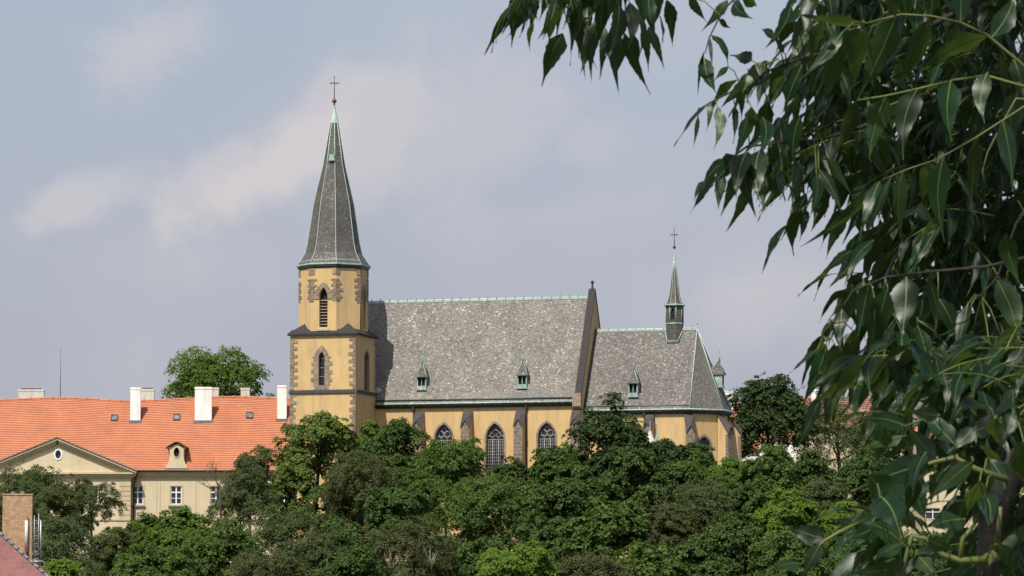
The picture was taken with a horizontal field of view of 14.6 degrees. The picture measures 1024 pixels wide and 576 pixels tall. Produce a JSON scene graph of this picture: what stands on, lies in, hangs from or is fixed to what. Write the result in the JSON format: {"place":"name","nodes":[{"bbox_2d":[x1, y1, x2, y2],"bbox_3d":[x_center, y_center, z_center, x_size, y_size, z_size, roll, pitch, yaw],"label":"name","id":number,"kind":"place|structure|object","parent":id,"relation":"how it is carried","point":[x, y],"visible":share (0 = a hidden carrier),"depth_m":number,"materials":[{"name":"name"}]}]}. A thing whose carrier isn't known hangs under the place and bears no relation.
{"place":"outdoors","nodes":[
{"label":"outdoors","id":0,"kind":"place"},
{"bbox_2d":[82,558,940,575],"bbox_3d":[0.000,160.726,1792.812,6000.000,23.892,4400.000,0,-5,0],"label":"ground","id":1,"kind":"structure","parent":0,"point":[424,574],"depth_m":415.12,"materials":[{"name":"green plant"}]},
{"bbox_2d":[0,477,36,531],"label":"broadleaf tree","id":2,"kind":"object","parent":1,"relation":"on","point":[13,484],"visible":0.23,"depth_m":424.64,"materials":[{"name":"green plant"}]},
{"bbox_2d":[0,492,49,575],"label":"hipped house","id":3,"kind":"structure","parent":1,"relation":"on","point":[16,540],"depth_m":206.87,"materials":[{"name":"beige paint"}]},
{"bbox_2d":[0,459,73,528],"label":"broadleaf tree","id":4,"kind":"object","parent":1,"relation":"on","point":[38,481],"visible":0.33,"depth_m":428.17,"materials":[{"name":"green plant"}]},
{"bbox_2d":[33,481,93,544],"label":"locust tree","id":5,"kind":"object","parent":1,"relation":"on","point":[52,495],"visible":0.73,"depth_m":422.53,"materials":[{"name":"green plant"}]},
{"bbox_2d":[43,556,84,575],"bbox_3d":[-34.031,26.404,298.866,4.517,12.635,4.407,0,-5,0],"label":"shrub","id":6,"kind":"object","parent":1,"relation":"on","point":[56,567],"visible":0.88,"depth_m":298.46,"materials":[{"name":"green plant"}]},
{"bbox_2d":[32,511,112,575],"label":"broadleaf tree","id":7,"kind":"object","parent":1,"relation":"on","point":[56,536],"visible":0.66,"depth_m":397.68,"materials":[{"name":"green plant"}]},
{"bbox_2d":[58,477,127,541],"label":"locust tree","id":8,"kind":"object","parent":1,"relation":"on","point":[85,486],"visible":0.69,"depth_m":430.82,"materials":[{"name":"green plant"}]},
{"bbox_2d":[94,554,113,575],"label":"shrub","id":9,"kind":"object","parent":1,"relation":"on","point":[108,563],"visible":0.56,"depth_m":410.23,"materials":[{"name":"green plant"}]},
{"bbox_2d":[81,526,143,575],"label":"locust tree","id":10,"kind":"object","parent":1,"relation":"on","point":[114,540],"visible":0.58,"depth_m":407.85,"materials":[{"name":"green plant"}]},
{"bbox_2d":[117,510,161,553],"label":"broadleaf tree","id":11,"kind":"object","parent":1,"relation":"on","point":[144,525],"visible":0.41,"depth_m":432.35,"materials":[{"name":"green plant"}]},
{"bbox_2d":[0,356,289,568],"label":"palace","id":12,"kind":"structure","parent":1,"relation":"on","point":[144,449],"depth_m":473.58,"materials":[{"name":"tile"}]},
{"bbox_2d":[92,484,104,506],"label":"window","id":13,"kind":"structure","parent":12,"relation":"in","point":[93,484],"depth_m":468.65,"materials":[{"name":"white paint"}]},
{"bbox_2d":[131,485,144,506],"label":"window","id":14,"kind":"structure","parent":12,"relation":"in","point":[139,493],"depth_m":469.80,"materials":[{"name":"white paint"}]},
{"bbox_2d":[168,485,182,506],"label":"window","id":15,"kind":"structure","parent":12,"relation":"in","point":[175,491],"depth_m":469.80,"materials":[{"name":"white paint"}]},
{"bbox_2d":[208,485,222,506],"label":"window","id":16,"kind":"structure","parent":12,"relation":"in","point":[213,487],"depth_m":469.80,"materials":[{"name":"white paint"}]},
{"bbox_2d":[109,539,200,575],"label":"broadleaf tree","id":17,"kind":"object","parent":1,"relation":"on","point":[150,560],"visible":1,"depth_m":389.41,"materials":[{"name":"green plant"}]},
{"bbox_2d":[151,505,214,557],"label":"broadleaf tree","id":18,"kind":"object","parent":1,"relation":"on","point":[168,531],"visible":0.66,"depth_m":430.54,"materials":[{"name":"green plant"}]},
{"bbox_2d":[159,345,275,398],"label":"broadleaf tree","id":19,"kind":"object","parent":1,"relation":"on","point":[213,371],"visible":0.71,"depth_m":502.98,"materials":[{"name":"green plant"}]},
{"bbox_2d":[195,459,244,517],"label":"bare tree","id":20,"kind":"object","parent":1,"relation":"on","point":[215,477],"visible":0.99,"depth_m":418.73,"materials":[{"name":"brown plant"}]},
{"bbox_2d":[180,514,267,575],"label":"broadleaf tree","id":21,"kind":"object","parent":1,"relation":"on","point":[215,550],"visible":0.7,"depth_m":394.94,"materials":[{"name":"green plant"}]},
{"bbox_2d":[203,466,282,551],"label":"broadleaf tree","id":22,"kind":"object","parent":1,"relation":"on","point":[254,497],"visible":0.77,"depth_m":424.33,"materials":[{"name":"green plant"}]},
{"bbox_2d":[220,444,276,533],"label":"broadleaf tree","id":23,"kind":"object","parent":1,"relation":"on","point":[258,463],"visible":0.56,"depth_m":436.26,"materials":[{"name":"green plant"}]},
{"bbox_2d":[221,547,315,575],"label":"broadleaf tree","id":24,"kind":"object","parent":1,"relation":"on","point":[254,565],"visible":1,"depth_m":373.96,"materials":[{"name":"green plant"}]},
{"bbox_2d":[263,460,316,541],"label":"broadleaf tree","id":25,"kind":"object","parent":1,"relation":"on","point":[301,476],"visible":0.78,"depth_m":434.71,"materials":[{"name":"green plant"}]},
{"bbox_2d":[248,503,351,565],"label":"broadleaf tree","id":26,"kind":"object","parent":1,"relation":"on","point":[286,526],"visible":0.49,"depth_m":399.75,"materials":[{"name":"green plant"}]},
{"bbox_2d":[270,410,359,530],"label":"broadleaf tree","id":27,"kind":"object","parent":1,"relation":"on","point":[324,437],"visible":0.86,"depth_m":439.34,"materials":[{"name":"green plant"}]},
{"bbox_2d":[289,528,349,575],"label":"broadleaf tree","id":28,"kind":"object","parent":1,"relation":"on","point":[310,545],"visible":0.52,"depth_m":381.92,"materials":[{"name":"green plant"}]},
{"bbox_2d":[304,466,365,530],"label":"broadleaf tree","id":29,"kind":"object","parent":1,"relation":"on","point":[315,491],"visible":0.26,"depth_m":431.40,"materials":[{"name":"green plant"}]},
{"bbox_2d":[314,546,387,575],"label":"broadleaf tree","id":30,"kind":"object","parent":1,"relation":"on","point":[344,564],"visible":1,"depth_m":367.99,"materials":[{"name":"green plant"}]},
{"bbox_2d":[308,517,393,575],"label":"broadleaf tree","id":31,"kind":"object","parent":1,"relation":"on","point":[352,535],"visible":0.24,"depth_m":395.33,"materials":[{"name":"green plant"}]},
{"bbox_2d":[314,449,406,528],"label":"broadleaf tree","id":32,"kind":"object","parent":1,"relation":"on","point":[358,468],"visible":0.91,"depth_m":425.70,"materials":[{"name":"green plant"}]},
{"bbox_2d":[346,420,382,536],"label":"broadleaf tree","id":33,"kind":"object","parent":1,"relation":"on","point":[368,429],"visible":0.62,"depth_m":442.15,"materials":[{"name":"green plant"}]},
{"bbox_2d":[353,486,429,559],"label":"broadleaf tree","id":34,"kind":"object","parent":1,"relation":"on","point":[399,505],"visible":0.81,"depth_m":412.88,"materials":[{"name":"green plant"}]},
{"bbox_2d":[354,417,432,560],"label":"broadleaf tree","id":35,"kind":"object","parent":1,"relation":"on","point":[400,432],"visible":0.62,"depth_m":439.64,"materials":[{"name":"green plant"}]},
{"bbox_2d":[359,514,460,575],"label":"broadleaf tree","id":36,"kind":"object","parent":1,"relation":"on","point":[431,557],"visible":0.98,"depth_m":385.55,"materials":[{"name":"green plant"}]},
{"bbox_2d":[385,462,448,557],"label":"broadleaf tree","id":37,"kind":"object","parent":1,"relation":"on","point":[420,481],"visible":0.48,"depth_m":429.16,"materials":[{"name":"green plant"}]},
{"bbox_2d":[406,436,490,537],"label":"broadleaf tree","id":38,"kind":"object","parent":1,"relation":"on","point":[455,461],"visible":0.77,"depth_m":436.50,"materials":[{"name":"green plant"}]},
{"bbox_2d":[422,533,475,575],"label":"broadleaf tree","id":39,"kind":"object","parent":1,"relation":"on","point":[449,539],"visible":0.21,"depth_m":390.88,"materials":[{"name":"green plant"}]},
{"bbox_2d":[455,535,507,575],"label":"broadleaf tree","id":40,"kind":"object","parent":1,"relation":"on","point":[468,556],"visible":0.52,"depth_m":370.57,"materials":[{"name":"green plant"}]},
{"bbox_2d":[422,470,547,550],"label":"broadleaf tree","id":41,"kind":"object","parent":1,"relation":"on","point":[494,495],"visible":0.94,"depth_m":410.88,"materials":[{"name":"green plant"}]},
{"bbox_2d":[487,454,531,550],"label":"broadleaf tree","id":42,"kind":"object","parent":1,"relation":"on","point":[506,472],"visible":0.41,"depth_m":439.77,"materials":[{"name":"green plant"}]},
{"bbox_2d":[287,76,741,560],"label":"church","id":43,"kind":"structure","parent":1,"relation":"on","point":[523,377],"depth_m":454.56,"materials":[{"name":"yellow stone"}]},
{"bbox_2d":[314,346,328,389],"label":"window","id":44,"kind":"structure","parent":43,"relation":"in","point":[321,353],"depth_m":452.13,"materials":[{"name":"brown stone"}]},
{"bbox_2d":[315,282,331,330],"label":"window","id":45,"kind":"structure","parent":43,"relation":"in","point":[323,294],"depth_m":452.79,"materials":[{"name":"paint"}]},
{"bbox_2d":[362,284,367,331],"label":"window","id":46,"kind":"structure","parent":43,"relation":"in","point":[364,291],"depth_m":455.57,"materials":[{"name":"paint"}]},
{"bbox_2d":[364,350,369,390],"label":"window","id":47,"kind":"structure","parent":43,"relation":"in","point":[366,356],"depth_m":455.23,"materials":[{"name":"brown stone"}]},
{"bbox_2d":[433,422,453,447],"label":"window","id":48,"kind":"structure","parent":43,"relation":"in","point":[443,431],"depth_m":455.46,"materials":[{"name":"brown stone"}]},
{"bbox_2d":[484,421,504,476],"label":"window","id":49,"kind":"structure","parent":43,"relation":"in","point":[494,438],"depth_m":453.79,"materials":[{"name":"grey glass"}]},
{"bbox_2d":[536,420,556,459],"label":"window","id":50,"kind":"structure","parent":43,"relation":"in","point":[546,435],"depth_m":452.19,"materials":[{"name":"grey glass"}]},
{"bbox_2d":[697,434,712,453],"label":"window","id":51,"kind":"structure","parent":43,"relation":"in","point":[704,439],"depth_m":450.37,"materials":[{"name":"grey glass"}]},
{"bbox_2d":[474,540,560,575],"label":"shrub","id":52,"kind":"object","parent":1,"relation":"on","point":[531,558],"visible":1,"depth_m":349.28,"materials":[{"name":"green plant"}]},
{"bbox_2d":[511,509,583,574],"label":"broadleaf tree","id":53,"kind":"object","parent":1,"relation":"on","point":[537,526],"visible":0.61,"depth_m":398.06,"materials":[{"name":"green plant"}]},
{"bbox_2d":[524,443,581,512],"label":"broadleaf tree","id":54,"kind":"object","parent":1,"relation":"on","point":[544,467],"visible":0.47,"depth_m":439.98,"materials":[{"name":"green plant"}]},
{"bbox_2d":[518,477,592,554],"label":"broadleaf tree","id":55,"kind":"object","parent":1,"relation":"on","point":[564,497],"visible":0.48,"depth_m":413.97,"materials":[{"name":"green plant"}]},
{"bbox_2d":[556,456,606,557],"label":"broadleaf tree","id":56,"kind":"object","parent":1,"relation":"on","point":[575,470],"visible":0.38,"depth_m":432.27,"materials":[{"name":"green plant"}]},
{"bbox_2d":[552,552,637,575],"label":"shrub","id":57,"kind":"object","parent":1,"relation":"on","point":[604,565],"visible":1,"depth_m":350.11,"materials":[{"name":"green plant"}]},
{"bbox_2d":[556,493,655,572],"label":"broadleaf tree","id":58,"kind":"object","parent":1,"relation":"on","point":[607,528],"visible":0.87,"depth_m":393.31,"materials":[{"name":"green plant"}]},
{"bbox_2d":[560,391,659,493],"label":"broadleaf tree","id":59,"kind":"object","parent":1,"relation":"on","point":[610,429],"visible":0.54,"depth_m":436.05,"materials":[{"name":"green plant"}]},
{"bbox_2d":[596,445,674,517],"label":"broadleaf tree","id":60,"kind":"object","parent":1,"relation":"on","point":[642,491],"visible":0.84,"depth_m":422.31,"materials":[{"name":"green plant"}]},
{"bbox_2d":[613,541,689,575],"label":"maple tree","id":61,"kind":"object","parent":1,"relation":"on","point":[645,563],"visible":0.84,"depth_m":367.16,"materials":[{"name":"green plant"}]},
{"bbox_2d":[644,422,662,550],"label":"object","id":62,"kind":"object","parent":1,"relation":"on","point":[651,437],"visible":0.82,"depth_m":442.90,"materials":[{"name":"white paint"}]},
{"bbox_2d":[640,437,687,498],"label":"broadleaf tree","id":63,"kind":"object","parent":1,"relation":"on","point":[671,451],"visible":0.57,"depth_m":437.77,"materials":[{"name":"green plant"}]},
{"bbox_2d":[643,501,699,556],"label":"broadleaf tree","id":64,"kind":"object","parent":1,"relation":"on","point":[666,519],"visible":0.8,"depth_m":398.00,"materials":[{"name":"green plant"}]},
{"bbox_2d":[654,478,739,534],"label":"broadleaf tree","id":65,"kind":"object","parent":1,"relation":"on","point":[712,502],"visible":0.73,"depth_m":402.43,"materials":[{"name":"green plant"}]},
{"bbox_2d":[658,458,738,520],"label":"broadleaf tree","id":66,"kind":"object","parent":1,"relation":"on","point":[681,472],"visible":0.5,"depth_m":424.08,"materials":[{"name":"green plant"}]},
{"bbox_2d":[682,441,720,534],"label":"broadleaf tree","id":67,"kind":"object","parent":1,"relation":"on","point":[702,454],"visible":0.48,"depth_m":439.02,"materials":[{"name":"green plant"}]},
{"bbox_2d":[667,537,743,575],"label":"broadleaf tree","id":68,"kind":"object","parent":1,"relation":"on","point":[694,556],"visible":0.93,"depth_m":373.49,"materials":[{"name":"green plant"}]},
{"bbox_2d":[708,456,743,490],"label":"broadleaf tree","id":69,"kind":"object","parent":1,"relation":"on","point":[729,466],"visible":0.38,"depth_m":430.28,"materials":[{"name":"green plant"}]},
{"bbox_2d":[689,513,772,575],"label":"broadleaf tree","id":70,"kind":"object","parent":1,"relation":"on","point":[735,539],"visible":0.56,"depth_m":378.38,"materials":[{"name":"green plant"}]},
{"bbox_2d":[742,438,760,460],"bbox_3d":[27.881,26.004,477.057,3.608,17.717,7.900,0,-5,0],"label":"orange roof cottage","id":71,"kind":"structure","parent":1,"relation":"on","point":[755,456],"depth_m":474.08,"materials":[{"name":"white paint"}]},
{"bbox_2d":[724,477,780,563],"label":"broadleaf tree","id":72,"kind":"object","parent":1,"relation":"on","point":[751,498],"visible":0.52,"depth_m":409.82,"materials":[{"name":"green plant"}]},
{"bbox_2d":[484,0,1023,575],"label":"ash tree","id":73,"kind":"object","parent":1,"relation":"on","point":[940,364],"visible":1,"depth_m":6.06,"materials":[{"name":"green plant"}]},
{"bbox_2d":[724,391,800,467],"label":"white house","id":74,"kind":"structure","parent":1,"relation":"on","point":[775,443],"depth_m":498.20,"materials":[{"name":"paint"}]},
{"bbox_2d":[727,443,805,499],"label":"broadleaf tree","id":75,"kind":"object","parent":1,"relation":"on","point":[775,466],"visible":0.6,"depth_m":425.71,"materials":[{"name":"green plant"}]},
{"bbox_2d":[726,371,821,458],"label":"chestnut tree","id":76,"kind":"object","parent":1,"relation":"on","point":[781,414],"visible":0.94,"depth_m":460.35,"materials":[{"name":"green plant"}]},
{"bbox_2d":[745,485,829,554],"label":"broadleaf tree","id":77,"kind":"object","parent":1,"relation":"on","point":[788,509],"visible":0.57,"depth_m":390.52,"materials":[{"name":"green plant"}]},
{"bbox_2d":[745,529,831,575],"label":"broadleaf tree","id":78,"kind":"object","parent":1,"relation":"on","point":[789,545],"visible":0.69,"depth_m":363.65,"materials":[{"name":"green plant"}]},
{"bbox_2d":[789,450,852,505],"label":"broadleaf tree","id":79,"kind":"object","parent":1,"relation":"on","point":[813,464],"visible":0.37,"depth_m":429.89,"materials":[{"name":"green plant"}]},
{"bbox_2d":[802,477,856,515],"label":"broadleaf tree","id":80,"kind":"object","parent":1,"relation":"on","point":[830,493],"visible":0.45,"depth_m":418.29,"materials":[{"name":"green plant"}]},
{"bbox_2d":[819,500,858,558],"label":"broadleaf tree","id":81,"kind":"object","parent":1,"relation":"on","point":[828,523],"visible":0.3,"depth_m":393.95,"materials":[{"name":"green plant"}]},
{"bbox_2d":[789,391,900,470],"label":"broadleaf tree","id":82,"kind":"object","parent":1,"relation":"on","point":[851,438],"visible":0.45,"depth_m":468.21,"materials":[{"name":"green plant"}]},
{"bbox_2d":[801,388,910,539],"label":"tan house","id":83,"kind":"structure","parent":1,"relation":"on","point":[864,404],"depth_m":486.39,"materials":[{"name":"white paint"}]},
{"bbox_2d":[834,446,891,513],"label":"broadleaf tree","id":84,"kind":"object","parent":1,"relation":"on","point":[853,472],"visible":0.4,"depth_m":435.73,"materials":[{"name":"green plant"}]},
{"bbox_2d":[824,526,908,575],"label":"broadleaf tree","id":85,"kind":"object","parent":1,"relation":"on","point":[833,562],"visible":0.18,"depth_m":369.62,"materials":[{"name":"green plant"}]},
{"bbox_2d":[855,407,912,463],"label":"cottage","id":86,"kind":"structure","parent":1,"relation":"on","point":[904,451],"depth_m":469.95,"materials":[{"name":"orange tile"}]},
{"bbox_2d":[903,528,968,575],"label":"broadleaf tree","id":87,"kind":"object","parent":1,"relation":"on","point":[937,566],"visible":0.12,"depth_m":397.10,"materials":[{"name":"green plant"}]},
{"bbox_2d":[909,427,1023,545],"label":"cream house","id":88,"kind":"structure","parent":1,"relation":"on","point":[933,511],"depth_m":451.69,"materials":[{"name":"white paint"}]},
{"bbox_2d":[925,507,940,519],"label":"window","id":89,"kind":"structure","parent":88,"relation":"in","point":[931,512],"depth_m":451.69,"materials":[{"name":"white paint"}]},
{"bbox_2d":[0,0,1023,424],"label":"sky","id":90,"kind":"structure","parent":0,"point":[161,161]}
]}

